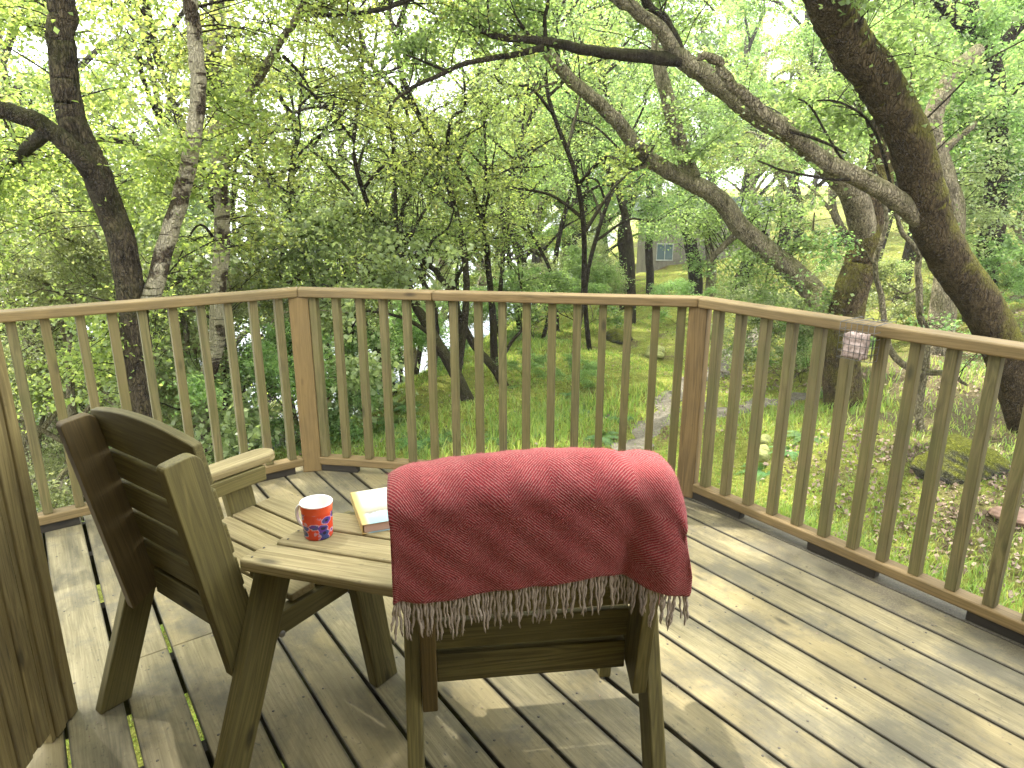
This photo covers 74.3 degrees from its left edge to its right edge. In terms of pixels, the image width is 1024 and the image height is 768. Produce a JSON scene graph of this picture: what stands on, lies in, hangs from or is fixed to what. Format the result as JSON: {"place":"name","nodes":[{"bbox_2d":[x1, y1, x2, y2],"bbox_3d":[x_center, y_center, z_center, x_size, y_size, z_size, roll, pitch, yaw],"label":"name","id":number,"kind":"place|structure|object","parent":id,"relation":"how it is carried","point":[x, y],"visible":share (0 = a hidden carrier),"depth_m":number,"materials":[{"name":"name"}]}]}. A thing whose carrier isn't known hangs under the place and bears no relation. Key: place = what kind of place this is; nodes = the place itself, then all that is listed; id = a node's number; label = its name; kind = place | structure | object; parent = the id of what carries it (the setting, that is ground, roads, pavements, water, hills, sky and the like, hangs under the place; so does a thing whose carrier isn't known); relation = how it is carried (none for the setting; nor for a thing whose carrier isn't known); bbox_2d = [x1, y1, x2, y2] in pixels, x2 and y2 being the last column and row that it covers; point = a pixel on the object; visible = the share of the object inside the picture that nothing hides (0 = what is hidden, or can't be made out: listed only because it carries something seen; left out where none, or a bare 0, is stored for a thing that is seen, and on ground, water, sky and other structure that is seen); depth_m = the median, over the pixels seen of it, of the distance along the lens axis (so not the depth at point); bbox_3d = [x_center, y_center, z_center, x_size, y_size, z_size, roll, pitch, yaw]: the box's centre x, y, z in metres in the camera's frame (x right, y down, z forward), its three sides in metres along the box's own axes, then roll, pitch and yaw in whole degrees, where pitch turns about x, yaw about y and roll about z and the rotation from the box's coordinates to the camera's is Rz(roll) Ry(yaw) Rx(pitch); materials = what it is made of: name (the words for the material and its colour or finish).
{"place":"outdoors","nodes":[
{"label":"outdoors","id":0,"kind":"place"},
{"bbox_2d":[35,208,615,510],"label":"lake water","id":1,"kind":"structure","parent":0,"point":[424,358],"depth_m":41.11,"materials":[{"name":"grey liquid"}]},
{"bbox_2d":[2,0,1018,207],"label":"sky","id":2,"kind":"structure","parent":0,"point":[86,26],"materials":[{"name":"white"}]},
{"bbox_2d":[65,186,1023,767],"bbox_3d":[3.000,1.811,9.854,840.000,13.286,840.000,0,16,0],"label":"ground","id":3,"kind":"structure","parent":0,"point":[824,222],"depth_m":7.71,"materials":[{"name":"green plant"}]},
{"bbox_2d":[0,217,165,521],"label":"willow tree","id":4,"kind":"object","parent":3,"relation":"on","point":[48,421],"visible":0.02,"depth_m":8.18,"materials":[{"name":"green plant"}]},
{"bbox_2d":[0,214,179,501],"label":"willow tree","id":5,"kind":"object","parent":3,"relation":"on","point":[98,293],"visible":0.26,"depth_m":6.22,"materials":[{"name":"green plant"}]},
{"bbox_2d":[1,155,194,512],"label":"willow tree","id":6,"kind":"object","parent":3,"relation":"on","point":[56,338],"visible":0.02,"depth_m":9.11,"materials":[{"name":"green plant"}]},
{"bbox_2d":[0,71,195,460],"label":"alder tree","id":7,"kind":"object","parent":3,"relation":"on","point":[131,109],"visible":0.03,"depth_m":14.25,"materials":[{"name":"green plant"}]},
{"bbox_2d":[0,35,208,432],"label":"young tree","id":8,"kind":"object","parent":3,"relation":"on","point":[54,178],"visible":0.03,"depth_m":8.76,"materials":[{"name":"green plant"}]},
{"bbox_2d":[0,26,222,507],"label":"young tree","id":9,"kind":"object","parent":3,"relation":"on","point":[32,73],"visible":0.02,"depth_m":8.85,"materials":[{"name":"green plant"}]},
{"bbox_2d":[0,0,234,520],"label":"birch tree","id":10,"kind":"object","parent":3,"relation":"on","point":[39,397],"visible":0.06,"depth_m":9.11,"materials":[{"name":"green plant"}]},
{"bbox_2d":[0,170,247,521],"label":"willow tree","id":11,"kind":"object","parent":3,"relation":"on","point":[62,239],"visible":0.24,"depth_m":6.21,"materials":[{"name":"green plant"}]},
{"bbox_2d":[7,0,260,324],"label":"alder tree","id":12,"kind":"object","parent":3,"relation":"on","point":[94,51],"visible":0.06,"depth_m":18.66,"materials":[{"name":"green plant"}]},
{"bbox_2d":[0,0,345,350],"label":"young tree","id":13,"kind":"object","parent":3,"relation":"on","point":[140,25],"visible":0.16,"depth_m":7.97,"materials":[{"name":"green plant"}]},
{"bbox_2d":[0,0,387,418],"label":"birch tree","id":14,"kind":"object","parent":3,"relation":"on","point":[73,138],"visible":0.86,"depth_m":5.09,"materials":[{"name":"green plant"}]},
{"bbox_2d":[99,251,299,450],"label":"willow tree","id":15,"kind":"object","parent":3,"relation":"on","point":[183,322],"visible":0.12,"depth_m":7.34,"materials":[{"name":"green plant"}]},
{"bbox_2d":[80,58,321,369],"bbox_3d":[-11.796,-3.997,25.409,10.300,16.213,8.969,-6,17,-20],"label":"alder tree","id":16,"kind":"object","parent":3,"relation":"on","point":[208,222],"visible":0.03,"depth_m":23.20,"materials":[{"name":"green plant"}]},
{"bbox_2d":[0,0,441,410],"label":"young tree","id":17,"kind":"object","parent":3,"relation":"on","point":[291,129],"visible":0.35,"depth_m":7.76,"materials":[{"name":"green plant"}]},
{"bbox_2d":[81,44,370,418],"bbox_3d":[-8.767,-3.731,24.588,9.529,15.834,8.298,6,17,20],"label":"alder tree","id":18,"kind":"object","parent":3,"relation":"on","point":[269,401],"visible":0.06,"depth_m":22.52,"materials":[{"name":"green plant"}]},
{"bbox_2d":[5,175,484,464],"bbox_3d":[-2.644,-0.369,7.925,3.734,4.048,4.634,13,20,38],"label":"bush","id":19,"kind":"object","parent":3,"relation":"on","point":[228,431],"visible":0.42,"depth_m":7.69,"materials":[{"name":"green plant"}]},
{"bbox_2d":[154,317,379,460],"bbox_3d":[-2.658,0.225,7.354,2.313,1.941,2.266,-12,20,-37],"label":"bush","id":20,"kind":"object","parent":3,"relation":"on","point":[196,387],"visible":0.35,"depth_m":6.91,"materials":[{"name":"green plant"}]},
{"bbox_2d":[122,0,411,446],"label":"young tree","id":21,"kind":"object","parent":3,"relation":"on","point":[251,151],"visible":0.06,"depth_m":10.20,"materials":[{"name":"green plant"}]},
{"bbox_2d":[132,0,441,427],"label":"young tree","id":22,"kind":"object","parent":3,"relation":"on","point":[302,150],"visible":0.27,"depth_m":8.61,"materials":[{"name":"green plant"}]},
{"bbox_2d":[123,0,469,348],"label":"young tree","id":23,"kind":"object","parent":3,"relation":"on","point":[293,198],"visible":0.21,"depth_m":8.41,"materials":[{"name":"green plant"}]},
{"bbox_2d":[220,318,383,450],"bbox_3d":[-2.456,0.123,7.837,1.964,1.806,2.004,-4,16,-16],"label":"bush","id":24,"kind":"object","parent":3,"relation":"on","point":[352,348],"visible":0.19,"depth_m":7.39,"materials":[{"name":"green plant"}]},
{"bbox_2d":[48,0,576,464],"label":"birch tree","id":25,"kind":"object","parent":3,"relation":"on","point":[218,282],"visible":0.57,"depth_m":6.13,"materials":[{"name":"green plant"}]},
{"bbox_2d":[230,110,420,394],"bbox_3d":[-3.003,-1.843,10.271,3.212,4.458,2.045,-3,16,-12],"label":"young tree","id":26,"kind":"object","parent":3,"relation":"on","point":[373,323],"visible":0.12,"depth_m":10.16,"materials":[{"name":"green plant"}]},
{"bbox_2d":[238,80,440,393],"bbox_3d":[-3.405,-2.018,12.712,3.909,6.876,3.529,-6,17,-21],"label":"young tree","id":27,"kind":"object","parent":3,"relation":"on","point":[340,165],"visible":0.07,"depth_m":12.16,"materials":[{"name":"green plant"}]},
{"bbox_2d":[232,49,448,328],"bbox_3d":[-6.415,-4.450,26.419,8.869,15.532,7.723,7,17,23],"label":"alder tree","id":28,"kind":"object","parent":3,"relation":"on","point":[342,144],"visible":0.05,"depth_m":24.20,"materials":[{"name":"green plant"}]},
{"bbox_2d":[176,0,510,375],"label":"young tree","id":29,"kind":"object","parent":3,"relation":"on","point":[419,354],"visible":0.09,"depth_m":12.91,"materials":[{"name":"green plant"}]},
{"bbox_2d":[221,0,515,414],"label":"young tree","id":30,"kind":"object","parent":3,"relation":"on","point":[371,178],"visible":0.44,"depth_m":8.03,"materials":[{"name":"green plant"}]},
{"bbox_2d":[230,47,513,400],"bbox_3d":[-1.863,-1.923,9.086,3.792,4.629,3.208,0,16,0],"label":"young tree","id":31,"kind":"object","parent":3,"relation":"on","point":[443,351],"visible":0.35,"depth_m":8.55,"materials":[{"name":"green plant"}]},
{"bbox_2d":[271,102,486,283],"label":"young tree","id":32,"kind":"object","parent":3,"relation":"on","point":[396,206],"visible":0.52,"depth_m":8.61,"materials":[{"name":"green plant"}]},
{"bbox_2d":[241,0,521,387],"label":"young tree","id":33,"kind":"object","parent":3,"relation":"on","point":[364,47],"visible":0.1,"depth_m":11.36,"materials":[{"name":"green plant"}]},
{"bbox_2d":[282,0,517,360],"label":"young tree","id":34,"kind":"object","parent":3,"relation":"on","point":[445,231],"visible":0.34,"depth_m":8.44,"materials":[{"name":"green plant"}]},
{"bbox_2d":[335,300,469,404],"bbox_3d":[-1.845,-0.473,10.804,2.295,1.874,2.249,-15,21,-42],"label":"bush","id":35,"kind":"object","parent":3,"relation":"on","point":[419,337],"visible":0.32,"depth_m":10.41,"materials":[{"name":"green plant"}]},
{"bbox_2d":[257,0,570,371],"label":"young tree","id":36,"kind":"object","parent":3,"relation":"on","point":[466,285],"visible":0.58,"depth_m":8.31,"materials":[{"name":"green plant"}]},
{"bbox_2d":[324,187,565,385],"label":"young tree","id":37,"kind":"object","parent":3,"relation":"on","point":[489,363],"visible":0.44,"depth_m":9.34,"materials":[{"name":"green plant"}]},
{"bbox_2d":[404,120,531,333],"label":"young tree","id":38,"kind":"object","parent":3,"relation":"on","point":[473,162],"visible":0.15,"depth_m":9.89,"materials":[{"name":"green plant"}]},
{"bbox_2d":[366,0,576,367],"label":"young tree","id":39,"kind":"object","parent":3,"relation":"on","point":[511,235],"visible":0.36,"depth_m":9.50,"materials":[{"name":"green plant"}]},
{"bbox_2d":[415,71,555,340],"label":"young tree","id":40,"kind":"object","parent":3,"relation":"on","point":[479,284],"visible":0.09,"depth_m":16.62,"materials":[{"name":"green plant"}]},
{"bbox_2d":[352,0,621,323],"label":"young tree","id":41,"kind":"object","parent":3,"relation":"on","point":[501,278],"visible":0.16,"depth_m":12.29,"materials":[{"name":"green plant"}]},
{"bbox_2d":[412,125,563,364],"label":"young tree","id":42,"kind":"object","parent":3,"relation":"on","point":[492,311],"visible":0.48,"depth_m":9.60,"materials":[{"name":"green plant"}]},
{"bbox_2d":[435,274,541,352],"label":"bush","id":43,"kind":"object","parent":3,"relation":"on","point":[512,333],"visible":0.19,"depth_m":12.78,"materials":[{"name":"green plant"}]},
{"bbox_2d":[442,41,576,334],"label":"young tree","id":44,"kind":"object","parent":3,"relation":"on","point":[553,192],"visible":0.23,"depth_m":13.69,"materials":[{"name":"green plant"}]},
{"bbox_2d":[466,254,572,342],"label":"bush","id":45,"kind":"object","parent":3,"relation":"on","point":[535,265],"visible":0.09,"depth_m":13.64,"materials":[{"name":"green plant"}]},
{"bbox_2d":[440,26,598,307],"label":"alder tree","id":46,"kind":"object","parent":3,"relation":"on","point":[531,251],"visible":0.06,"depth_m":18.74,"materials":[{"name":"green plant"}]},
{"bbox_2d":[493,347,546,388],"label":"bush","id":47,"kind":"object","parent":3,"relation":"on","point":[539,359],"visible":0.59,"depth_m":9.14,"materials":[{"name":"green plant"}]},
{"bbox_2d":[26,397,1023,767],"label":"deck","id":48,"kind":"structure","parent":3,"relation":"on","point":[882,671],"depth_m":2.03,"materials":[{"name":"brown wood"}]},
{"bbox_2d":[0,337,77,767],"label":"timber cabin","id":49,"kind":"object","parent":48,"relation":"on","point":[38,706],"visible":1,"depth_m":1.70,"materials":[{"name":"brown wood"}]},
{"bbox_2d":[56,407,666,767],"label":"companion bench","id":50,"kind":"object","parent":48,"relation":"on","point":[242,572],"visible":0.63,"depth_m":1.62,"materials":[{"name":"brown wood"}]},
{"bbox_2d":[295,494,332,540],"bbox_3d":[-0.487,0.331,1.684,0.080,0.091,0.094,-11,19,-33],"label":"mug","id":51,"kind":"object","parent":50,"relation":"on","point":[316,522],"visible":1,"depth_m":1.66,"materials":[{"name":"ceramic"}]},
{"bbox_2d":[350,487,389,533],"bbox_3d":[-0.346,0.332,1.803,0.137,0.026,0.205,-6,17,-20],"label":"book","id":52,"kind":"object","parent":50,"relation":"on","point":[370,509],"visible":0.63,"depth_m":1.77,"materials":[{"name":"white paper"}]},
{"bbox_2d":[386,446,691,643],"bbox_3d":[0.054,0.342,1.409,0.616,0.457,0.222,-2,16,-6],"label":"blanket","id":53,"kind":"object","parent":50,"relation":"on","point":[473,526],"visible":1,"depth_m":1.31,"materials":[{"name":"fabric"}]},
{"bbox_2d":[0,287,1023,644],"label":"deck railing","id":54,"kind":"object","parent":48,"relation":"on","point":[986,611],"visible":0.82,"depth_m":3.03,"materials":[{"name":"brown wood"}]},
{"bbox_2d":[836,316,896,362],"bbox_3d":[1.293,-0.164,2.468,0.153,0.136,0.126,-11,19,-34],"label":"suet feeder","id":55,"kind":"object","parent":54,"relation":"hanging from","point":[856,345],"visible":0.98,"depth_m":2.43,"materials":[{"name":"metal"}]},
{"bbox_2d":[379,0,674,330],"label":"young tree","id":56,"kind":"object","parent":3,"relation":"on","point":[527,124],"visible":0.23,"depth_m":11.66,"materials":[{"name":"green plant"}]},
{"bbox_2d":[442,0,616,339],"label":"young tree","id":57,"kind":"object","parent":3,"relation":"on","point":[545,329],"visible":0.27,"depth_m":12.03,"materials":[{"name":"green plant"}]},
{"bbox_2d":[465,74,616,310],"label":"young tree","id":58,"kind":"object","parent":3,"relation":"on","point":[536,252],"visible":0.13,"depth_m":17.31,"materials":[{"name":"green plant"}]},
{"bbox_2d":[426,0,668,353],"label":"young tree","id":59,"kind":"object","parent":3,"relation":"on","point":[616,163],"visible":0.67,"depth_m":8.69,"materials":[{"name":"green plant"}]},
{"bbox_2d":[483,264,620,342],"bbox_3d":[0.553,-1.333,12.180,2.116,1.725,2.074,15,21,42],"label":"bush","id":60,"kind":"object","parent":3,"relation":"on","point":[595,287],"visible":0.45,"depth_m":12.03,"materials":[{"name":"green plant"}]},
{"bbox_2d":[470,0,655,272],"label":"oak tree","id":61,"kind":"object","parent":3,"relation":"on","point":[567,243],"visible":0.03,"depth_m":22.39,"materials":[{"name":"green plant"}]},
{"bbox_2d":[493,239,636,339],"bbox_3d":[1.122,-1.607,13.082,2.605,2.364,2.553,-14,21,-40],"label":"bush","id":62,"kind":"object","parent":3,"relation":"on","point":[573,261],"visible":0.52,"depth_m":12.70,"materials":[{"name":"green plant"}]},
{"bbox_2d":[546,353,606,400],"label":"bush","id":63,"kind":"object","parent":3,"relation":"on","point":[590,368],"visible":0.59,"depth_m":8.85,"materials":[{"name":"green plant"}]},
{"bbox_2d":[499,0,658,323],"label":"oak tree","id":64,"kind":"object","parent":3,"relation":"on","point":[630,256],"visible":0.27,"depth_m":13.16,"materials":[{"name":"green plant"}]},
{"bbox_2d":[472,0,692,244],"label":"oak tree","id":65,"kind":"object","parent":3,"relation":"on","point":[617,100],"visible":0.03,"depth_m":19.80,"materials":[{"name":"green plant"}]},
{"bbox_2d":[538,232,628,317],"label":"bush","id":66,"kind":"object","parent":3,"relation":"on","point":[600,248],"visible":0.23,"depth_m":14.18,"materials":[{"name":"green plant"}]},
{"bbox_2d":[488,0,687,331],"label":"young tree","id":67,"kind":"object","parent":3,"relation":"on","point":[565,211],"visible":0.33,"depth_m":13.40,"materials":[{"name":"green plant"}]},
{"bbox_2d":[524,84,687,256],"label":"tree","id":68,"kind":"object","parent":3,"relation":"on","point":[658,207],"visible":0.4,"depth_m":15.85,"materials":[{"name":"green plant"}]},
{"bbox_2d":[513,1,727,350],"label":"young tree","id":69,"kind":"object","parent":3,"relation":"on","point":[597,238],"visible":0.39,"depth_m":10.62,"materials":[{"name":"green plant"}]},
{"bbox_2d":[345,0,930,408],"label":"oak tree","id":70,"kind":"object","parent":3,"relation":"on","point":[864,217],"visible":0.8,"depth_m":7.42,"materials":[{"name":"green plant"}]},
{"bbox_2d":[539,55,736,310],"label":"tree","id":71,"kind":"object","parent":3,"relation":"on","point":[622,252],"visible":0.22,"depth_m":16.29,"materials":[{"name":"green plant"}]},
{"bbox_2d":[299,266,1023,603],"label":"dead leaves","id":72,"kind":"object","parent":3,"relation":"on","point":[980,539],"visible":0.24,"depth_m":5.52,"materials":[{"name":"brown plant"}]},
{"bbox_2d":[632,170,693,294],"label":"oak tree","id":73,"kind":"object","parent":3,"relation":"on","point":[649,266],"visible":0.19,"depth_m":19.61,"materials":[{"name":"green plant"}]},
{"bbox_2d":[645,274,721,323],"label":"bush","id":74,"kind":"object","parent":3,"relation":"on","point":[683,288],"visible":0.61,"depth_m":13.90,"materials":[{"name":"green plant"}]},
{"bbox_2d":[642,193,729,296],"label":"oak tree","id":75,"kind":"object","parent":3,"relation":"on","point":[708,275],"visible":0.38,"depth_m":17.21,"materials":[{"name":"green plant"}]},
{"bbox_2d":[616,0,756,195],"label":"oak tree","id":76,"kind":"object","parent":3,"relation":"on","point":[687,79],"visible":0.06,"depth_m":28.61,"materials":[{"name":"green plant"}]},
{"bbox_2d":[631,196,775,272],"bbox_3d":[7.704,-5.862,27.762,5.400,3.555,3.758,4,16,13],"label":"hut","id":77,"kind":"object","parent":3,"relation":"on","point":[663,256],"visible":0.2,"depth_m":26.78,"materials":[{"name":"painted wood"},{"name":"roofing felt"},{"name":"glass"}]},
{"bbox_2d":[653,145,756,295],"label":"oak tree","id":78,"kind":"object","parent":3,"relation":"on","point":[697,280],"visible":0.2,"depth_m":17.56,"materials":[{"name":"green plant"}]},
{"bbox_2d":[648,16,766,177],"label":"alder tree","id":79,"kind":"object","parent":3,"relation":"on","point":[704,130],"visible":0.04,"depth_m":32.91,"materials":[{"name":"green plant"}]},
{"bbox_2d":[690,0,807,194],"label":"oak tree","id":80,"kind":"object","parent":3,"relation":"on","point":[792,50],"visible":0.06,"depth_m":36.05,"materials":[{"name":"green plant"}]},
{"bbox_2d":[682,0,829,195],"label":"oak tree","id":81,"kind":"object","parent":3,"relation":"on","point":[751,42],"visible":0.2,"depth_m":27.23,"materials":[{"name":"green plant"}]},
{"bbox_2d":[696,31,821,228],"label":"birch tree","id":82,"kind":"object","parent":3,"relation":"on","point":[788,67],"visible":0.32,"depth_m":22.36,"materials":[{"name":"green plant"}]},
{"bbox_2d":[709,275,811,374],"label":"bush","id":83,"kind":"object","parent":3,"relation":"on","point":[748,321],"visible":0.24,"depth_m":9.83,"materials":[{"name":"green plant"}]},
{"bbox_2d":[713,192,814,299],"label":"oak tree","id":84,"kind":"object","parent":3,"relation":"on","point":[746,265],"visible":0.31,"depth_m":14.37,"materials":[{"name":"green plant"}]},
{"bbox_2d":[716,0,834,243],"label":"alder tree","id":85,"kind":"object","parent":3,"relation":"on","point":[756,130],"visible":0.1,"depth_m":25.86,"materials":[{"name":"green plant"}]},
{"bbox_2d":[530,0,1023,432],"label":"oak tree","id":86,"kind":"object","parent":3,"relation":"on","point":[875,74],"visible":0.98,"depth_m":5.04,"materials":[{"name":"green plant"}]},
{"bbox_2d":[691,0,881,252],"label":"oak tree","id":87,"kind":"object","parent":3,"relation":"on","point":[807,41],"visible":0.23,"depth_m":18.58,"materials":[{"name":"green plant"}]},
{"bbox_2d":[710,281,872,387],"bbox_3d":[3.597,-0.528,8.769,1.973,1.569,1.589,9,18,30],"label":"bush","id":88,"kind":"object","parent":3,"relation":"on","point":[801,303],"visible":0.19,"depth_m":8.79,"materials":[{"name":"green plant"}]},
{"bbox_2d":[749,321,899,397],"bbox_3d":[3.882,-0.324,8.699,1.415,1.179,1.444,-8,17,-26],"label":"bush","id":89,"kind":"object","parent":3,"relation":"on","point":[807,359],"visible":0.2,"depth_m":8.74,"materials":[{"name":"green plant"}]},
{"bbox_2d":[719,7,966,282],"bbox_3d":[6.839,-4.229,13.590,5.102,6.069,3.665,0,16,-1],"label":"willow tree","id":90,"kind":"object","parent":3,"relation":"on","point":[834,212],"visible":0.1,"depth_m":13.83,"materials":[{"name":"green plant"}]},
{"bbox_2d":[814,247,932,337],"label":"bush","id":91,"kind":"object","parent":3,"relation":"on","point":[889,266],"visible":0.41,"depth_m":9.97,"materials":[{"name":"green plant"}]},
{"bbox_2d":[769,153,985,431],"bbox_3d":[3.422,-0.668,6.430,2.094,2.888,0.930,0,16,0],"label":"young tree","id":92,"kind":"object","parent":3,"relation":"on","point":[926,371],"visible":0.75,"depth_m":6.33,"materials":[{"name":"green plant"}]},
{"bbox_2d":[755,0,1019,263],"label":"oak tree","id":93,"kind":"object","parent":3,"relation":"on","point":[809,167],"visible":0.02,"depth_m":16.78,"materials":[{"name":"green plant"}]},
{"bbox_2d":[812,0,1023,302],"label":"oak tree","id":94,"kind":"object","parent":3,"relation":"on","point":[907,252],"visible":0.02,"depth_m":11.56,"materials":[{"name":"green plant"}]},
{"bbox_2d":[864,0,1023,321],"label":"oak tree","id":95,"kind":"object","parent":3,"relation":"on","point":[975,28],"visible":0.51,"depth_m":9.09,"materials":[{"name":"green plant"}]},
{"bbox_2d":[888,43,1023,355],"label":"oak tree","id":96,"kind":"object","parent":3,"relation":"on","point":[941,301],"visible":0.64,"depth_m":8.53,"materials":[{"name":"green plant"}]},
{"bbox_2d":[910,434,1009,484],"bbox_3d":[3.777,0.676,5.713,0.809,0.456,0.567,-1,16,-5],"label":"rock","id":97,"kind":"object","parent":3,"relation":"on","point":[956,458],"visible":0.56,"depth_m":5.52,"materials":[{"name":"green stone"}]},
{"bbox_2d":[912,3,1023,267],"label":"oak tree","id":98,"kind":"object","parent":3,"relation":"on","point":[1012,55],"visible":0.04,"depth_m":12.74,"materials":[{"name":"green plant"}]},
{"bbox_2d":[924,253,1023,334],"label":"bush","id":99,"kind":"object","parent":3,"relation":"on","point":[1011,277],"visible":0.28,"depth_m":9.43,"materials":[{"name":"green plant"}]},
{"bbox_2d":[610,286,758,450],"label":"path","id":100,"kind":"structure","parent":0,"point":[638,433],"depth_m":8.00,"materials":[{"name":"beige stone"}]},
{"bbox_2d":[704,388,821,416],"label":"side path","id":101,"kind":"structure","parent":0,"point":[796,396],"depth_m":7.91,"materials":[{"name":"grey stone"}]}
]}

